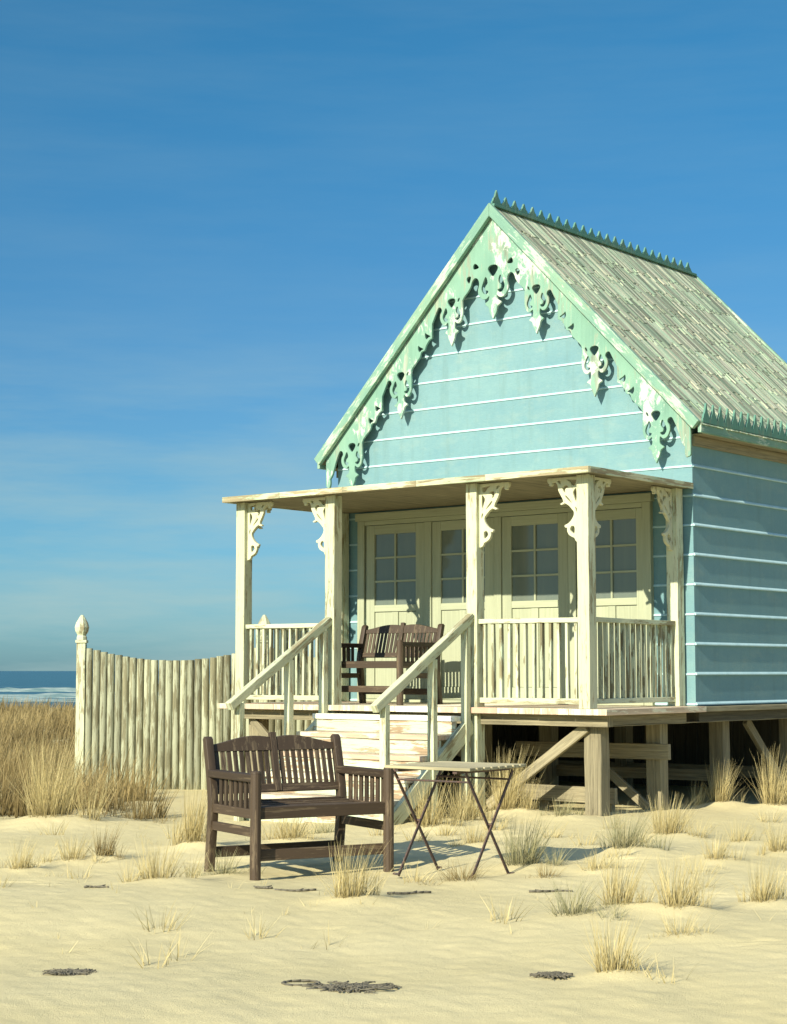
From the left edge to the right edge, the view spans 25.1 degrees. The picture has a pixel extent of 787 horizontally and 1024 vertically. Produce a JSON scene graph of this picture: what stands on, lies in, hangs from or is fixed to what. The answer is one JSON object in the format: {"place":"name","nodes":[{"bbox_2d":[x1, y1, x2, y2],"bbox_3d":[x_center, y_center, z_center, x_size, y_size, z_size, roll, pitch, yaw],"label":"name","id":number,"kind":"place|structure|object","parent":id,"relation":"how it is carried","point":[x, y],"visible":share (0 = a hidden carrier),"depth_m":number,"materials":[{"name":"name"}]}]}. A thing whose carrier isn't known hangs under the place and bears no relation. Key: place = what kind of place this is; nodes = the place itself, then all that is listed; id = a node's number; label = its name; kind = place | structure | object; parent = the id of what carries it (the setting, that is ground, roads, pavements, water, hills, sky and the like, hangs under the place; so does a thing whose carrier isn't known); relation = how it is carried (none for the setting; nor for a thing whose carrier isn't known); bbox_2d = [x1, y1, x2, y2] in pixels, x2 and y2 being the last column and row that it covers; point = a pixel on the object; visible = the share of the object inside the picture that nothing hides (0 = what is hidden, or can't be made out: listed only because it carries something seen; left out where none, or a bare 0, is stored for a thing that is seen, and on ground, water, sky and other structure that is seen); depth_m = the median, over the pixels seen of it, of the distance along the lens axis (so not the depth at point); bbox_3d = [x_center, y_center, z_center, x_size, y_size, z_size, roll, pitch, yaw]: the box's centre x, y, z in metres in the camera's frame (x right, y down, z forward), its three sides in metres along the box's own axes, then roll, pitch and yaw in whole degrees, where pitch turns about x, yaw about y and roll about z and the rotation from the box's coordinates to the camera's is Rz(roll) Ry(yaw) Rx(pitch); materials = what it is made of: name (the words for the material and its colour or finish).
{"place":"outdoors","nodes":[
{"label":"outdoors","id":0,"kind":"place"},
{"bbox_2d":[0,671,209,707],"bbox_3d":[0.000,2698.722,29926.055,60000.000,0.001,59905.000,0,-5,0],"label":"sea","id":1,"kind":"structure","parent":0,"point":[34,679],"depth_m":437.18,"materials":[{"name":"liquid"}]},
{"bbox_2d":[0,687,114,701],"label":"surf","id":2,"kind":"structure","parent":1,"relation":"on","point":[60,697],"depth_m":171.92,"materials":[{"name":"liquid"}]},
{"bbox_2d":[0,695,362,819],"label":"dune grass","id":3,"kind":"structure","parent":0,"point":[25,720],"depth_m":20.56,"materials":[{"name":"beige plant"}]},
{"bbox_2d":[0,708,786,1023],"bbox_3d":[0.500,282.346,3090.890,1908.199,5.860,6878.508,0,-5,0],"label":"sand","id":4,"kind":"structure","parent":0,"point":[466,961],"depth_m":9.59,"materials":[{"name":"beige sand"}]},
{"bbox_2d":[0,837,46,869],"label":"grass tuft","id":5,"kind":"object","parent":4,"relation":"on","point":[24,864],"visible":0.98,"depth_m":12.81,"materials":[{"name":"plant"}]},
{"bbox_2d":[2,728,130,820],"bbox_3d":[-3.091,2.416,16.376,1.142,0.874,1.376,-4,-6,36],"label":"grass tuft","id":6,"kind":"object","parent":4,"relation":"on","point":[51,806],"visible":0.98,"depth_m":16.28,"materials":[{"name":"plant"}]},
{"bbox_2d":[42,968,96,975],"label":"seaweed","id":7,"kind":"object","parent":4,"relation":"on","point":[67,971],"visible":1,"depth_m":8.17,"materials":[{"name":"grey plant"}]},
{"bbox_2d":[34,829,109,863],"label":"grass tuft","id":8,"kind":"object","parent":4,"relation":"on","point":[71,854],"visible":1,"depth_m":13.21,"materials":[{"name":"plant"}]},
{"bbox_2d":[84,884,108,887],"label":"twig","id":9,"kind":"object","parent":4,"relation":"on","point":[90,886],"visible":0.99,"depth_m":11.30,"materials":[{"name":"grey wood"}]},
{"bbox_2d":[82,822,128,858],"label":"grass tuft","id":10,"kind":"object","parent":4,"relation":"on","point":[110,850],"visible":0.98,"depth_m":13.33,"materials":[{"name":"beige plant"}]},
{"bbox_2d":[76,772,136,810],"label":"grass tuft","id":11,"kind":"object","parent":4,"relation":"on","point":[104,806],"visible":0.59,"depth_m":17.52,"materials":[{"name":"beige plant"}]},
{"bbox_2d":[115,779,158,801],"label":"grass tuft","id":12,"kind":"object","parent":4,"relation":"on","point":[136,793],"visible":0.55,"depth_m":18.77,"materials":[{"name":"beige plant"}]},
{"bbox_2d":[104,799,177,823],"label":"grass tuft","id":13,"kind":"object","parent":4,"relation":"on","point":[140,817],"visible":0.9,"depth_m":16.70,"materials":[{"name":"beige plant"}]},
{"bbox_2d":[112,832,208,882],"bbox_3d":[-1.536,2.302,11.768,0.646,0.345,0.618,-2,-5,19],"label":"grass tuft","id":14,"kind":"object","parent":4,"relation":"on","point":[155,873],"visible":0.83,"depth_m":11.75,"materials":[{"name":"plant"}]},
{"bbox_2d":[168,776,218,845],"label":"grass tuft","id":15,"kind":"object","parent":4,"relation":"on","point":[193,828],"visible":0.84,"depth_m":14.00,"materials":[{"name":"plant"}]},
{"bbox_2d":[75,615,317,789],"bbox_3d":[-2.242,2.396,20.825,3.082,2.364,0.164,0,-5,2],"label":"pole fence","id":16,"kind":"object","parent":4,"relation":"on","point":[176,715],"visible":0.46,"depth_m":20.81,"materials":[{"name":"beige paint"}]},
{"bbox_2d":[182,850,265,875],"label":"grass tuft","id":17,"kind":"object","parent":4,"relation":"on","point":[228,871],"visible":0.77,"depth_m":12.41,"materials":[{"name":"beige plant"}]},
{"bbox_2d":[253,885,272,888],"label":"twig","id":18,"kind":"object","parent":4,"relation":"on","point":[264,887],"visible":1,"depth_m":11.25,"materials":[{"name":"grey wood"}]},
{"bbox_2d":[261,817,327,839],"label":"grass tuft","id":19,"kind":"object","parent":4,"relation":"on","point":[291,831],"visible":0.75,"depth_m":14.45,"materials":[{"name":"plant"}]},
{"bbox_2d":[275,888,315,891],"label":"twig","id":20,"kind":"object","parent":4,"relation":"on","point":[297,890],"visible":1,"depth_m":11.16,"materials":[{"name":"grey wood"}]},
{"bbox_2d":[203,732,393,880],"bbox_3d":[-0.692,2.099,12.703,1.126,0.999,0.885,3,-6,-30],"label":"garden bench","id":21,"kind":"object","parent":4,"relation":"on","point":[256,809],"visible":0.97,"depth_m":12.75,"materials":[{"name":"brown wood"}]},
{"bbox_2d":[298,817,350,834],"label":"grass tuft","id":22,"kind":"object","parent":4,"relation":"on","point":[323,826],"visible":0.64,"depth_m":15.29,"materials":[{"name":"beige plant"}]},
{"bbox_2d":[281,979,401,993],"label":"seaweed","id":23,"kind":"object","parent":4,"relation":"on","point":[346,986],"visible":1,"depth_m":7.87,"materials":[{"name":"grey plant"}]},
{"bbox_2d":[309,836,402,898],"bbox_3d":[-0.262,2.156,10.720,0.626,0.394,0.568,-4,-6,35],"label":"grass tuft","id":24,"kind":"object","parent":4,"relation":"on","point":[339,890],"visible":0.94,"depth_m":10.67,"materials":[{"name":"plant"}]},
{"bbox_2d":[387,890,430,894],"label":"twig","id":25,"kind":"object","parent":4,"relation":"on","point":[413,892],"visible":1,"depth_m":11.06,"materials":[{"name":"grey wood"}]},
{"bbox_2d":[401,773,472,827],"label":"grass tuft","id":26,"kind":"object","parent":4,"relation":"on","point":[426,821],"visible":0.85,"depth_m":15.44,"materials":[{"name":"plant"}]},
{"bbox_2d":[405,854,497,885],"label":"grass tuft","id":27,"kind":"object","parent":4,"relation":"on","point":[464,876],"visible":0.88,"depth_m":11.71,"materials":[{"name":"beige plant"}]},
{"bbox_2d":[385,761,525,877],"bbox_3d":[0.430,2.123,12.158,0.710,0.764,0.694,-4,-6,37],"label":"folding table","id":28,"kind":"object","parent":4,"relation":"on","point":[458,767],"visible":0.96,"depth_m":12.11,"materials":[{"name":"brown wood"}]},
{"bbox_2d":[443,813,496,846],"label":"grass tuft","id":29,"kind":"object","parent":4,"relation":"on","point":[473,839],"visible":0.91,"depth_m":13.93,"materials":[{"name":"plant"}]},
{"bbox_2d":[441,776,499,820],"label":"grass tuft","id":30,"kind":"object","parent":4,"relation":"on","point":[474,811],"visible":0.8,"depth_m":15.76,"materials":[{"name":"plant"}]},
{"bbox_2d":[218,190,786,824],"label":"beach house","id":31,"kind":"structure","parent":4,"relation":"on","point":[552,454],"depth_m":18.77,"materials":[{"name":"blue wood"}]},
{"bbox_2d":[341,622,444,704],"bbox_3d":[-0.122,1.596,18.672,1.070,0.869,0.841,-4,-6,35],"label":"garden bench","id":32,"kind":"object","parent":31,"relation":"on","point":[406,651],"visible":0.69,"depth_m":18.82,"materials":[{"name":"brown wood"}]},
{"bbox_2d":[366,522,424,698],"bbox_3d":[0.028,1.131,20.090,0.852,1.985,0.037,-4,-7,39],"label":"door","id":33,"kind":"structure","parent":31,"relation":"in","point":[395,552],"depth_m":20.13,"materials":[{"name":"beige wood"}]},
{"bbox_2d":[432,518,493,699],"bbox_3d":[0.775,1.076,19.485,0.852,1.985,0.037,-4,-7,39],"label":"door","id":34,"kind":"structure","parent":31,"relation":"in","point":[448,537],"depth_m":19.57,"materials":[{"name":"beige wood"}]},
{"bbox_2d":[502,513,567,697],"bbox_3d":[1.522,1.022,18.880,0.852,1.985,0.037,-4,-7,39],"label":"door","id":35,"kind":"structure","parent":31,"relation":"in","point":[534,547],"depth_m":18.89,"materials":[{"name":"beige wood"}]},
{"bbox_2d":[577,508,642,697],"bbox_3d":[2.269,0.967,18.275,0.852,1.985,0.037,-4,-7,39],"label":"door","id":36,"kind":"structure","parent":31,"relation":"in","point":[619,575],"depth_m":18.25,"materials":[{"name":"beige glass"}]},
{"bbox_2d":[467,743,546,810],"bbox_3d":[1.090,2.518,16.635,0.926,0.710,0.696,-4,-6,36],"label":"grass tuft","id":37,"kind":"object","parent":4,"relation":"on","point":[511,797],"visible":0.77,"depth_m":16.58,"materials":[{"name":"plant"}]},
{"bbox_2d":[487,812,579,865],"bbox_3d":[0.931,2.310,12.469,0.860,0.386,0.583,-5,-7,44],"label":"grass tuft","id":38,"kind":"object","parent":4,"relation":"on","point":[517,856],"visible":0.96,"depth_m":12.41,"materials":[{"name":"beige plant"}]},
{"bbox_2d":[516,859,568,878],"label":"grass tuft","id":39,"kind":"object","parent":4,"relation":"on","point":[542,873],"visible":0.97,"depth_m":11.87,"materials":[{"name":"beige plant"}]},
{"bbox_2d":[529,971,572,979],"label":"seaweed","id":40,"kind":"object","parent":4,"relation":"on","point":[554,974],"visible":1,"depth_m":8.14,"materials":[{"name":"grey plant"}]},
{"bbox_2d":[529,889,572,891],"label":"twig","id":41,"kind":"object","parent":4,"relation":"on","point":[536,890],"visible":0.87,"depth_m":11.23,"materials":[{"name":"grey wood"}]},
{"bbox_2d":[538,796,586,816],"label":"grass tuft","id":42,"kind":"object","parent":4,"relation":"on","point":[560,813],"visible":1,"depth_m":16.17,"materials":[{"name":"beige plant"}]},
{"bbox_2d":[531,874,635,919],"bbox_3d":[1.073,2.193,10.067,0.644,0.247,0.595,0,-5,0],"label":"grass tuft","id":43,"kind":"object","parent":4,"relation":"on","point":[578,908],"visible":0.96,"depth_m":10.06,"materials":[{"name":"beige plant"}]},
{"bbox_2d":[576,846,637,871],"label":"grass tuft","id":44,"kind":"object","parent":4,"relation":"on","point":[594,865],"visible":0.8,"depth_m":12.12,"materials":[{"name":"plant"}]},
{"bbox_2d":[572,908,658,972],"bbox_3d":[1.016,1.991,8.235,0.443,0.316,0.494,2,-6,-21],"label":"grass tuft","id":45,"kind":"object","parent":4,"relation":"on","point":[615,959],"visible":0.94,"depth_m":8.18,"materials":[{"name":"plant"}]},
{"bbox_2d":[586,850,659,904],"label":"grass tuft","id":46,"kind":"object","parent":4,"relation":"on","point":[614,889],"visible":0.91,"depth_m":10.33,"materials":[{"name":"plant"}]},
{"bbox_2d":[594,803,674,850],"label":"grass tuft","id":47,"kind":"object","parent":4,"relation":"on","point":[619,841],"visible":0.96,"depth_m":13.12,"materials":[{"name":"beige plant"}]},
{"bbox_2d":[626,792,725,837],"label":"grass tuft","id":48,"kind":"object","parent":4,"relation":"on","point":[674,826],"visible":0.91,"depth_m":14.54,"materials":[{"name":"plant"}]},
{"bbox_2d":[641,907,718,938],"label":"grass tuft","id":49,"kind":"object","parent":4,"relation":"on","point":[677,932],"visible":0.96,"depth_m":9.32,"materials":[{"name":"plant"}]},
{"bbox_2d":[637,849,734,909],"bbox_3d":[1.698,2.133,10.224,0.579,0.349,0.591,-2,-6,25],"label":"grass tuft","id":50,"kind":"object","parent":4,"relation":"on","point":[676,891],"visible":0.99,"depth_m":10.23,"materials":[{"name":"plant"}]},
{"bbox_2d":[690,758,747,804],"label":"grass tuft","id":51,"kind":"object","parent":4,"relation":"on","point":[723,796],"visible":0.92,"depth_m":17.80,"materials":[{"name":"plant"}]},
{"bbox_2d":[699,827,746,859],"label":"grass tuft","id":52,"kind":"object","parent":4,"relation":"on","point":[720,854],"visible":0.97,"depth_m":12.60,"materials":[{"name":"plant"}]},
{"bbox_2d":[723,818,766,842],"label":"grass tuft","id":53,"kind":"object","parent":4,"relation":"on","point":[743,838],"visible":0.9,"depth_m":13.94,"materials":[{"name":"plant"}]},
{"bbox_2d":[727,856,786,902],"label":"grass tuft","id":54,"kind":"object","parent":4,"relation":"on","point":[761,895],"visible":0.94,"depth_m":10.65,"materials":[{"name":"plant"}]},
{"bbox_2d":[740,746,786,805],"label":"grass tuft","id":55,"kind":"object","parent":4,"relation":"on","point":[773,796],"visible":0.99,"depth_m":17.50,"materials":[{"name":"plant"}]},
{"bbox_2d":[755,819,786,854],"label":"grass tuft","id":56,"kind":"object","parent":4,"relation":"on","point":[777,845],"visible":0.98,"depth_m":13.12,"materials":[{"name":"plant"}]},
{"bbox_2d":[0,800,786,983],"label":"sparse grass","id":57,"kind":"structure","parent":0,"point":[500,827],"depth_m":11.85,"materials":[{"name":"plant"}]},
{"bbox_2d":[0,0,786,670],"label":"sky","id":58,"kind":"structure","parent":0,"point":[219,219],"materials":[{"name":"blue"}]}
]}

